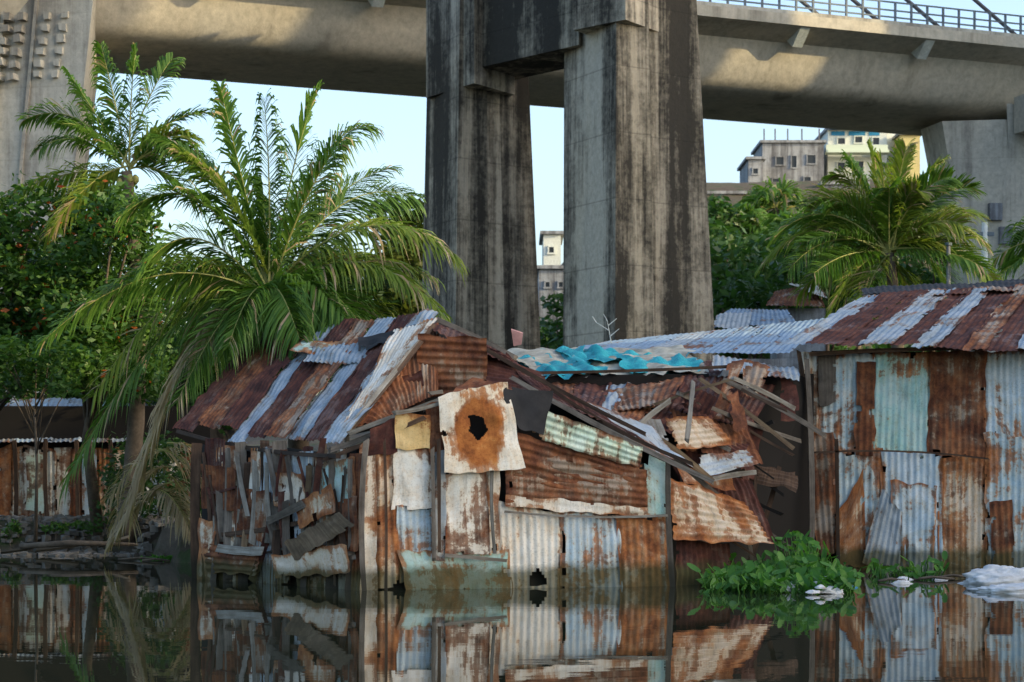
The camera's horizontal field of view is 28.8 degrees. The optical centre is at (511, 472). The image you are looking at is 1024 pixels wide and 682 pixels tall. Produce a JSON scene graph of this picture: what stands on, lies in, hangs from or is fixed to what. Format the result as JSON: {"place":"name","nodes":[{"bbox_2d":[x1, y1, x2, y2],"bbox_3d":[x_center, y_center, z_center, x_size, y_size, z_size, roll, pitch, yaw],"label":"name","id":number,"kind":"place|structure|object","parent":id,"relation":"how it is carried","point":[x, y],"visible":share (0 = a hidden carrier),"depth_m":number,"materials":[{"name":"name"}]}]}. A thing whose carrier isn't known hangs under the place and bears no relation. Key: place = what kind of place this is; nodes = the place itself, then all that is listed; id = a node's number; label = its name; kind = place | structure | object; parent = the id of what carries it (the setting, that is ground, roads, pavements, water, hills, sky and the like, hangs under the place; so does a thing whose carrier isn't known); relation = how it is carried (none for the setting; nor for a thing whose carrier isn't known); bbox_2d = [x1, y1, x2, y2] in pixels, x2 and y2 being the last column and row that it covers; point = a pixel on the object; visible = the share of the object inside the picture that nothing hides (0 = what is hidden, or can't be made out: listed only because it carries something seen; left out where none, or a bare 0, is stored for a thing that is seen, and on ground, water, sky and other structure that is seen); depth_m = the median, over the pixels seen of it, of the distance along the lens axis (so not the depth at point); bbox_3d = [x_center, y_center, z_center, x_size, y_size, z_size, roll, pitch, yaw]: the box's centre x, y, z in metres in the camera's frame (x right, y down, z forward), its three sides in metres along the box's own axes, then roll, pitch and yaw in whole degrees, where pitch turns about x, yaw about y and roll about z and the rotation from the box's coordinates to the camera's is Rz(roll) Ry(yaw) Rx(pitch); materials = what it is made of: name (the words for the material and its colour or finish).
{"place":"outdoors","nodes":[
{"label":"outdoors","id":0,"kind":"place"},
{"bbox_2d":[0,179,942,562],"bbox_3d":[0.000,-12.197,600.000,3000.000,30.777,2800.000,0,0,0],"label":"ground","id":1,"kind":"structure","parent":0,"point":[180,551],"depth_m":39.98,"materials":[{"name":"brown soil"}]},
{"bbox_2d":[3,234,85,403],"bbox_3d":[-13.396,-2.628,51.559,9.019,7.925,7.274,0,0,0],"label":"tree","id":2,"kind":"object","parent":1,"relation":"on","point":[69,395],"depth_m":50.15,"materials":[{"name":"green plant"}]},
{"bbox_2d":[0,0,99,405],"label":"bridge pylon","id":3,"kind":"object","parent":1,"relation":"on","point":[42,42],"visible":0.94,"depth_m":62.26,"materials":[{"name":"grey concrete"}]},
{"bbox_2d":[0,328,99,541],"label":"tree","id":4,"kind":"object","parent":1,"relation":"on","point":[57,359],"visible":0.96,"depth_m":36.23,"materials":[{"name":"green plant"}]},
{"bbox_2d":[0,170,116,410],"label":"tree","id":5,"kind":"object","parent":1,"relation":"on","point":[22,280],"visible":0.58,"depth_m":38.25,"materials":[{"name":"green plant"}]},
{"bbox_2d":[0,514,189,555],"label":"rubble","id":6,"kind":"object","parent":1,"relation":"on","point":[155,524],"visible":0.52,"depth_m":39.72,"materials":[{"name":"stone"}]},
{"bbox_2d":[0,519,21,548],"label":"weed","id":7,"kind":"object","parent":6,"relation":"on","point":[17,529],"visible":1,"depth_m":39.18,"materials":[{"name":"green plant"}]},
{"bbox_2d":[33,546,78,551],"bbox_3d":[-8.855,1.455,38.643,0.872,0.186,0.113,0,0,-22],"label":"driftwood","id":8,"kind":"object","parent":6,"relation":"on","point":[45,549],"visible":0.63,"depth_m":38.57,"materials":[{"name":"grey wood"}]},
{"bbox_2d":[40,521,72,550],"bbox_3d":[-8.958,1.378,39.189,0.673,0.844,0.372,0,0,0],"label":"weed","id":9,"kind":"object","parent":6,"relation":"on","point":[62,527],"visible":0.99,"depth_m":39.17,"materials":[{"name":"green plant"}]},
{"bbox_2d":[71,519,102,550],"bbox_3d":[-8.364,1.363,39.219,0.659,0.883,0.417,0,0,0],"label":"weed","id":10,"kind":"object","parent":6,"relation":"on","point":[85,526],"visible":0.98,"depth_m":39.17,"materials":[{"name":"green plant"}]},
{"bbox_2d":[38,170,180,535],"bbox_3d":[-7.907,-2.307,38.447,3.153,7.280,4.603,0,0,0],"label":"tree","id":11,"kind":"object","parent":1,"relation":"on","point":[94,242],"visible":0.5,"depth_m":37.85,"materials":[{"name":"green plant"}]},
{"bbox_2d":[0,40,232,542],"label":"palm tree","id":12,"kind":"object","parent":1,"relation":"on","point":[143,156],"visible":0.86,"depth_m":38.59,"materials":[{"name":"green plant"}]},
{"bbox_2d":[0,397,235,516],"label":"shack","id":13,"kind":"structure","parent":1,"relation":"on","point":[60,445],"depth_m":42.01,"materials":[{"name":"metal"}]},
{"bbox_2d":[26,454,43,513],"bbox_3d":[-10.024,0.248,41.851,0.388,1.253,0.013,0,0,-1],"label":"door","id":14,"kind":"structure","parent":13,"relation":"in","point":[30,460],"depth_m":41.85,"materials":[{"name":"green paint"}]},
{"bbox_2d":[89,430,201,528],"bbox_3d":[-7.252,0.330,40.330,2.616,2.396,3.626,0,0,0],"label":"bush","id":15,"kind":"object","parent":1,"relation":"on","point":[111,472],"visible":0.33,"depth_m":39.54,"materials":[{"name":"green plant"}]},
{"bbox_2d":[100,442,201,557],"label":"fallen palm fronds","id":16,"kind":"object","parent":1,"relation":"on","point":[181,520],"visible":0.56,"depth_m":35.38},
{"bbox_2d":[104,248,384,435],"bbox_3d":[-6.376,-1.991,45.278,6.877,6.631,7.765,0,0,0],"label":"tree","id":17,"kind":"object","parent":1,"relation":"on","point":[175,342],"visible":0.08,"depth_m":43.18,"materials":[{"name":"green plant"}]},
{"bbox_2d":[34,79,469,542],"bbox_3d":[-4.262,-2.664,33.434,7.173,8.161,3.640,0,0,0],"label":"palm tree","id":18,"kind":"object","parent":1,"relation":"on","point":[238,295],"visible":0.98,"depth_m":33.25,"materials":[{"name":"green plant"}]},
{"bbox_2d":[293,237,419,448],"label":"tree","id":19,"kind":"object","parent":1,"relation":"on","point":[383,298],"visible":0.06,"depth_m":78.60,"materials":[{"name":"green plant"}]},
{"bbox_2d":[359,187,423,316],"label":"tree","id":20,"kind":"object","parent":1,"relation":"on","point":[414,262],"visible":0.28,"depth_m":78.16,"materials":[{"name":"green plant"}]},
{"bbox_2d":[537,265,562,332],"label":"house","id":21,"kind":"structure","parent":1,"relation":"on","point":[550,279],"depth_m":140.00,"materials":[{"name":"white concrete"}]},
{"bbox_2d":[543,281,551,288],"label":"window","id":22,"kind":"structure","parent":21,"relation":"in","point":[544,287],"depth_m":139.89,"materials":[{"name":"grey concrete"}]},
{"bbox_2d":[540,327,559,348],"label":"tree","id":23,"kind":"object","parent":1,"relation":"on","point":[553,346],"visible":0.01,"depth_m":128.67,"materials":[{"name":"green plant"}]},
{"bbox_2d":[539,292,562,374],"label":"tree","id":24,"kind":"object","parent":1,"relation":"on","point":[554,326],"visible":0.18,"depth_m":94.63,"materials":[{"name":"green plant"}]},
{"bbox_2d":[539,317,562,348],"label":"tree","id":25,"kind":"object","parent":1,"relation":"on","point":[549,325],"depth_m":130.65,"materials":[{"name":"green plant"}]},
{"bbox_2d":[539,231,563,264],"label":"house","id":26,"kind":"structure","parent":1,"relation":"on","point":[550,242],"depth_m":150.00,"materials":[{"name":"white paint"}]},
{"bbox_2d":[549,247,553,252],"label":"window pane","id":27,"kind":"structure","parent":26,"relation":"in","point":[551,249],"depth_m":149.97,"materials":[{"name":"glass"}]},
{"bbox_2d":[422,0,715,375],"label":"bridge pier","id":28,"kind":"structure","parent":1,"relation":"on","point":[636,257],"depth_m":56.36,"materials":[{"name":"concrete"}]},
{"bbox_2d":[578,318,824,353],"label":"shack","id":29,"kind":"structure","parent":1,"relation":"on","point":[745,339],"depth_m":42.03,"materials":[{"name":"grey metal"}]},
{"bbox_2d":[592,314,618,342],"bbox_3d":[1.882,-2.888,40.000,0.548,0.591,0.023,0,0,0],"label":"dead shrub","id":30,"kind":"object","parent":29,"relation":"on","point":[608,326],"visible":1,"depth_m":39.99,"materials":[{"name":"grey wood"}]},
{"bbox_2d":[708,215,743,354],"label":"tree","id":31,"kind":"object","parent":1,"relation":"on","point":[729,232],"visible":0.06,"depth_m":109.34,"materials":[{"name":"green plant"}]},
{"bbox_2d":[707,191,746,195],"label":"house","id":32,"kind":"structure","parent":1,"relation":"on","point":[717,193],"depth_m":164.75,"materials":[{"name":"grey concrete"}]},
{"bbox_2d":[707,193,757,264],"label":"tree","id":33,"kind":"object","parent":1,"relation":"on","point":[738,219],"visible":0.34,"depth_m":118.09,"materials":[{"name":"green plant"}]},
{"bbox_2d":[710,244,769,314],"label":"tree","id":34,"kind":"object","parent":1,"relation":"on","point":[717,269],"visible":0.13,"depth_m":91.29,"materials":[{"name":"green plant"}]},
{"bbox_2d":[711,202,768,255],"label":"tree","id":35,"kind":"object","parent":1,"relation":"on","point":[756,223],"visible":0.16,"depth_m":119.10,"materials":[{"name":"green plant"}]},
{"bbox_2d":[709,237,772,282],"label":"tree","id":36,"kind":"object","parent":1,"relation":"on","point":[759,257],"visible":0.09,"depth_m":94.93,"materials":[{"name":"green plant"}]},
{"bbox_2d":[712,264,786,358],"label":"tree","id":37,"kind":"object","parent":1,"relation":"on","point":[740,277],"visible":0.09,"depth_m":83.27,"materials":[{"name":"green plant"}]},
{"bbox_2d":[737,156,765,182],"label":"house","id":38,"kind":"structure","parent":1,"relation":"on","point":[750,168],"depth_m":186.00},
{"bbox_2d":[751,167,759,174],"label":"window","id":39,"kind":"structure","parent":38,"relation":"in","point":[752,167],"depth_m":185.87,"materials":[{"name":"concrete"}]},
{"bbox_2d":[714,308,794,376],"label":"shack","id":40,"kind":"structure","parent":1,"relation":"on","point":[734,318],"depth_m":61.61,"materials":[{"name":"grey metal"}]},
{"bbox_2d":[709,218,808,286],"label":"tree","id":41,"kind":"object","parent":1,"relation":"on","point":[714,229],"visible":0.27,"depth_m":98.95,"materials":[{"name":"green plant"}]},
{"bbox_2d":[711,271,811,358],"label":"tree","id":42,"kind":"object","parent":1,"relation":"on","point":[735,296],"visible":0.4,"depth_m":80.81,"materials":[{"name":"green plant"}]},
{"bbox_2d":[734,173,814,224],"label":"palm tree","id":43,"kind":"object","parent":1,"relation":"on","point":[763,198],"visible":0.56,"depth_m":124.72,"materials":[{"name":"green plant"}]},
{"bbox_2d":[734,251,818,358],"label":"tree","id":44,"kind":"object","parent":1,"relation":"on","point":[782,276],"visible":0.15,"depth_m":87.28,"materials":[{"name":"green plant"}]},
{"bbox_2d":[735,232,839,311],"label":"tree","id":45,"kind":"object","parent":1,"relation":"on","point":[764,242],"visible":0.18,"depth_m":96.85,"materials":[{"name":"green plant"}]},
{"bbox_2d":[757,207,819,261],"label":"tree","id":46,"kind":"object","parent":1,"relation":"on","point":[780,216],"visible":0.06,"depth_m":115.38,"materials":[{"name":"green plant"}]},
{"bbox_2d":[751,129,826,181],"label":"house","id":47,"kind":"structure","parent":1,"relation":"on","point":[799,160],"depth_m":190.00,"materials":[{"name":"grey concrete"}]},
{"bbox_2d":[776,157,782,164],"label":"window pane","id":48,"kind":"structure","parent":47,"relation":"in","point":[779,160],"depth_m":189.95,"materials":[{"name":"grey glass"}]},
{"bbox_2d":[775,156,784,165],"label":"window","id":49,"kind":"structure","parent":47,"relation":"in","point":[775,156],"depth_m":189.91,"materials":[{"name":"grey concrete"}]},
{"bbox_2d":[790,155,797,168],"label":"window","id":50,"kind":"structure","parent":47,"relation":"in","point":[791,167],"depth_m":189.91,"materials":[{"name":"grey concrete"}]},
{"bbox_2d":[792,156,795,166],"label":"window pane","id":51,"kind":"structure","parent":47,"relation":"in","point":[793,157],"depth_m":189.95,"materials":[{"name":"black glass"}]},
{"bbox_2d":[806,154,816,164],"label":"window","id":52,"kind":"structure","parent":47,"relation":"in","point":[807,163],"depth_m":189.91,"materials":[{"name":"grey concrete"}]},
{"bbox_2d":[808,155,814,162],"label":"window pane","id":53,"kind":"structure","parent":47,"relation":"in","point":[811,158],"depth_m":189.95,"materials":[{"name":"grey glass"}]},
{"bbox_2d":[766,283,826,370],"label":"shack","id":54,"kind":"structure","parent":1,"relation":"on","point":[780,298],"depth_m":77.80,"materials":[{"name":"metal"}]},
{"bbox_2d":[761,211,852,298],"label":"tree","id":55,"kind":"object","parent":1,"relation":"on","point":[771,228],"visible":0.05,"depth_m":111.80,"materials":[{"name":"green plant"}]},
{"bbox_2d":[812,201,833,214],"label":"tree","id":56,"kind":"object","parent":1,"relation":"on","point":[822,205],"visible":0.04,"depth_m":139.86,"materials":[{"name":"green plant"}]},
{"bbox_2d":[777,238,885,350],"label":"tree","id":57,"kind":"object","parent":1,"relation":"on","point":[840,305],"visible":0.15,"depth_m":99.86,"materials":[{"name":"green plant"}]},
{"bbox_2d":[829,344,855,350],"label":"tree","id":58,"kind":"object","parent":1,"relation":"on","point":[851,348],"depth_m":115.44,"materials":[{"name":"green plant"}]},
{"bbox_2d":[817,181,869,188],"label":"house","id":59,"kind":"structure","parent":1,"relation":"on","point":[831,184],"depth_m":170.00,"materials":[{"name":"grey concrete"}]},
{"bbox_2d":[815,128,888,179],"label":"house","id":60,"kind":"structure","parent":1,"relation":"on","point":[854,143],"depth_m":191.97,"materials":[{"name":"beige paint"}]},
{"bbox_2d":[836,137,846,144],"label":"window","id":61,"kind":"structure","parent":60,"relation":"in","point":[837,137],"depth_m":191.91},
{"bbox_2d":[838,138,844,143],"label":"window pane","id":62,"kind":"structure","parent":60,"relation":"in","point":[840,140],"depth_m":191.96,"materials":[{"name":"grey glass"}]},
{"bbox_2d":[838,163,844,169],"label":"window pane","id":63,"kind":"structure","parent":60,"relation":"in","point":[841,165],"depth_m":191.96,"materials":[{"name":"glass"}]},
{"bbox_2d":[853,135,863,143],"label":"window","id":64,"kind":"structure","parent":60,"relation":"in","point":[862,142],"depth_m":191.91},
{"bbox_2d":[855,137,861,141],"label":"window pane","id":65,"kind":"structure","parent":60,"relation":"in","point":[857,139],"depth_m":191.96,"materials":[{"name":"glass"}]},
{"bbox_2d":[856,160,864,172],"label":"window","id":66,"kind":"structure","parent":60,"relation":"in","point":[856,160],"depth_m":191.91,"materials":[{"name":"concrete"}]},
{"bbox_2d":[873,138,878,143],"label":"window pane","id":67,"kind":"structure","parent":60,"relation":"in","point":[875,140],"depth_m":191.96,"materials":[{"name":"glass"}]},
{"bbox_2d":[818,204,903,348],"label":"tree","id":68,"kind":"object","parent":1,"relation":"on","point":[859,347],"visible":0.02,"depth_m":119.50,"materials":[{"name":"green plant"}]},
{"bbox_2d":[754,137,1003,347],"bbox_3d":[8.495,-3.195,46.065,5.802,9.211,3.711,0,0,0],"label":"palm tree","id":69,"kind":"object","parent":1,"relation":"on","point":[898,208],"visible":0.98,"depth_m":45.56,"materials":[{"name":"green plant"}]},
{"bbox_2d":[860,343,911,351],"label":"tree","id":70,"kind":"object","parent":1,"relation":"on","point":[875,345],"visible":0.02,"depth_m":112.43,"materials":[{"name":"green plant"}]},
{"bbox_2d":[867,272,905,329],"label":"tree","id":71,"kind":"object","parent":1,"relation":"on","point":[872,284],"visible":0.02,"depth_m":125.86,"materials":[{"name":"green plant"}]},
{"bbox_2d":[887,133,894,174],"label":"house","id":72,"kind":"structure","parent":1,"relation":"on","point":[890,143],"depth_m":194.00,"materials":[{"name":"white paint"}]},
{"bbox_2d":[870,343,912,347],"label":"tree","id":73,"kind":"object","parent":1,"relation":"on","point":[905,345],"visible":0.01,"depth_m":113.25,"materials":[{"name":"green plant"}]},
{"bbox_2d":[782,279,1023,567],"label":"shack","id":74,"kind":"structure","parent":1,"relation":"on","point":[918,458],"depth_m":33.33,"materials":[{"name":"brown metal"}]},
{"bbox_2d":[881,213,928,262],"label":"tree","id":75,"kind":"object","parent":1,"relation":"on","point":[907,252],"depth_m":129.18,"materials":[{"name":"green plant"}]},
{"bbox_2d":[892,134,920,180],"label":"house","id":76,"kind":"structure","parent":1,"relation":"on","point":[907,139],"depth_m":191.00,"materials":[{"name":"yellow paint"}]},
{"bbox_2d":[881,234,945,351],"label":"tree","id":77,"kind":"object","parent":1,"relation":"on","point":[916,270],"visible":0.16,"depth_m":94.10,"materials":[{"name":"green plant"}]},
{"bbox_2d":[921,269,945,300],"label":"tree","id":78,"kind":"object","parent":1,"relation":"on","point":[931,277],"visible":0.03,"depth_m":127.14,"materials":[{"name":"green plant"}]},
{"bbox_2d":[945,242,951,297],"bbox_3d":[9.862,-1.943,45.000,0.148,6.487,0.148,0,0,-15],"label":"metal post","id":79,"kind":"object","parent":1,"relation":"on","point":[947,245],"visible":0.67,"depth_m":44.96,"materials":[{"name":"metal"}]},
{"bbox_2d":[921,94,1023,351],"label":"bridge pylon","id":80,"kind":"object","parent":1,"relation":"on","point":[989,154],"visible":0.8,"depth_m":76.42,"materials":[{"name":"grey concrete"}]},
{"bbox_2d":[0,0,1023,135],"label":"cable stayed bridge","id":81,"kind":"structure","parent":80,"relation":"on","point":[813,68],"depth_m":71.98,"materials":[{"name":"concrete"}]},
{"bbox_2d":[976,222,993,272],"bbox_3d":[14.241,-3.112,60.000,0.550,8.824,0.236,0,0,0],"label":"utility pole","id":82,"kind":"object","parent":1,"relation":"on","point":[985,233],"visible":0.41,"depth_m":59.93,"materials":[{"name":"paint"}]},
{"bbox_2d":[987,216,1023,279],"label":"palm tree","id":83,"kind":"object","parent":1,"relation":"on","point":[1009,260],"visible":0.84,"depth_m":48.25,"materials":[{"name":"green plant"}]},
{"bbox_2d":[0,552,1023,681],"bbox_3d":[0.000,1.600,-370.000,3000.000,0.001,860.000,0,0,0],"label":"water","id":84,"kind":"structure","parent":0,"point":[110,618],"depth_m":19.99,"materials":[{"name":"black liquid"}]},
{"bbox_2d":[1,548,27,553],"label":"driftwood","id":85,"kind":"object","parent":84,"relation":"on","point":[11,551],"visible":1,"depth_m":37.11,"materials":[{"name":"beige wood"}]},
{"bbox_2d":[19,540,137,548],"bbox_3d":[-8.051,1.341,37.000,2.199,0.168,0.120,0,0,0],"label":"driftwood","id":86,"kind":"object","parent":84,"relation":"on","point":[63,543],"visible":1,"depth_m":36.96,"materials":[{"name":"brown wood"}]},
{"bbox_2d":[98,535,128,547],"bbox_3d":[-7.479,1.297,37.408,0.667,0.255,0.103,0,0,14],"label":"driftwood","id":87,"kind":"object","parent":84,"relation":"on","point":[125,538],"visible":0.35,"depth_m":37.34,"materials":[{"name":"beige wood"}]},
{"bbox_2d":[118,557,161,560],"bbox_3d":[-6.720,1.565,36.025,0.806,0.070,0.086,0,0,0],"label":"floating stick","id":88,"kind":"object","parent":84,"relation":"on","point":[130,558],"visible":0.72,"depth_m":36.02,"materials":[{"name":"brown wood"}]},
{"bbox_2d":[142,558,169,561],"bbox_3d":[-6.350,1.565,35.525,0.509,0.070,0.086,0,0,0],"label":"floating stick","id":89,"kind":"object","parent":84,"relation":"on","point":[152,559],"visible":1,"depth_m":35.51,"materials":[{"name":"brown wood"}]},
{"bbox_2d":[140,551,172,558],"bbox_3d":[-6.446,1.592,36.816,1.004,0.335,0.415,0,0,0],"label":"water weed","id":90,"kind":"object","parent":84,"relation":"on","point":[163,557],"visible":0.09,"depth_m":36.77,"materials":[{"name":"green plant"}]},
{"bbox_2d":[172,308,773,590],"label":"shack","id":91,"kind":"structure","parent":84,"relation":"in","point":[470,461],"depth_m":27.79,"materials":[{"name":"red metal"}]},
{"bbox_2d":[507,344,826,575],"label":"shack","id":92,"kind":"structure","parent":84,"relation":"on","point":[744,437],"depth_m":31.77,"materials":[{"name":"metal"}]},
{"bbox_2d":[511,329,522,345],"bbox_3d":[0.081,-2.135,31.525,0.187,0.282,0.050,0,0,0],"label":"clay tile","id":93,"kind":"object","parent":92,"relation":"on","point":[517,336],"visible":1,"depth_m":31.50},
{"bbox_2d":[687,529,868,593],"bbox_3d":[3.845,1.256,27.826,2.923,0.886,3.713,0,0,0],"label":"water hyacinth","id":94,"kind":"object","parent":84,"relation":"on","point":[802,571],"visible":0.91,"depth_m":27.00,"materials":[{"name":"green plant"}]},
{"bbox_2d":[815,584,825,588],"bbox_3d":[4.032,1.493,26.040,0.147,0.056,0.133,0,0,0],"label":"plastic scrap","id":95,"kind":"object","parent":94,"relation":"on","point":[820,586],"visible":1,"depth_m":25.99,"materials":[{"name":"plastic"}]},
{"bbox_2d":[805,590,819,592],"bbox_3d":[3.925,1.558,26.005,0.203,0.041,0.146,0,0,0],"label":"plastic scrap","id":96,"kind":"object","parent":84,"relation":"on","point":[815,591],"visible":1,"depth_m":25.97,"materials":[{"name":"plastic"}]},
{"bbox_2d":[820,587,835,592],"bbox_3d":[4.147,1.548,26.173,0.285,0.078,0.138,0,0,0],"label":"plastic scrap","id":97,"kind":"object","parent":84,"relation":"on","point":[828,590],"visible":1,"depth_m":26.12,"materials":[{"name":"white plastic"}]},
{"bbox_2d":[825,588,843,593],"bbox_3d":[4.242,1.559,26.198,0.271,0.078,0.139,0,0,0],"label":"plastic scrap","id":98,"kind":"object","parent":84,"relation":"on","point":[838,591],"visible":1,"depth_m":26.16,"materials":[{"name":"white plastic"}]},
{"bbox_2d":[878,577,905,581],"bbox_3d":[5.516,1.565,28.925,0.411,0.070,0.086,0,0,0],"label":"floating stick","id":99,"kind":"object","parent":84,"relation":"on","point":[887,579],"visible":0.78,"depth_m":28.91,"materials":[{"name":"brown wood"}]},
{"bbox_2d":[891,580,912,583],"bbox_3d":[5.599,1.583,28.561,0.336,0.074,0.144,0,0,0],"label":"plastic scrap","id":100,"kind":"object","parent":84,"relation":"on","point":[901,582],"visible":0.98,"depth_m":28.53,"materials":[{"name":"white plastic"}]},
{"bbox_2d":[866,550,948,579],"bbox_3d":[5.955,1.418,30.178,1.269,0.442,1.550,0,0,17],"label":"water hyacinth","id":101,"kind":"object","parent":84,"relation":"on","point":[881,570],"visible":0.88,"depth_m":30.35,"materials":[{"name":"green plant"}]},
{"bbox_2d":[913,576,953,579],"bbox_3d":[6.231,1.565,29.425,0.608,0.070,0.086,0,0,0],"label":"floating stick","id":102,"kind":"object","parent":84,"relation":"on","point":[935,577],"visible":1,"depth_m":29.41,"materials":[{"name":"brown wood"}]},
{"bbox_2d":[941,574,965,577],"bbox_3d":[6.637,1.565,29.925,0.509,0.070,0.086,0,0,0],"label":"floating stick","id":103,"kind":"object","parent":84,"relation":"on","point":[955,575],"visible":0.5,"depth_m":29.92,"materials":[{"name":"brown wood"}]},
{"bbox_2d":[959,564,1023,584],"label":"plastic bag","id":104,"kind":"object","parent":84,"relation":"on","point":[990,574],"visible":0.96,"depth_m":28.40,"materials":[{"name":"white plastic"}]},
{"bbox_2d":[967,582,1023,593],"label":"plastic bag","id":105,"kind":"object","parent":84,"relation":"on","point":[1012,588],"visible":0.98,"depth_m":26.34,"materials":[{"name":"white plastic"}]},
{"bbox_2d":[86,0,1023,394],"label":"sky","id":106,"kind":"structure","parent":0,"point":[402,119],"materials":[{"name":"blue"}]}
]}

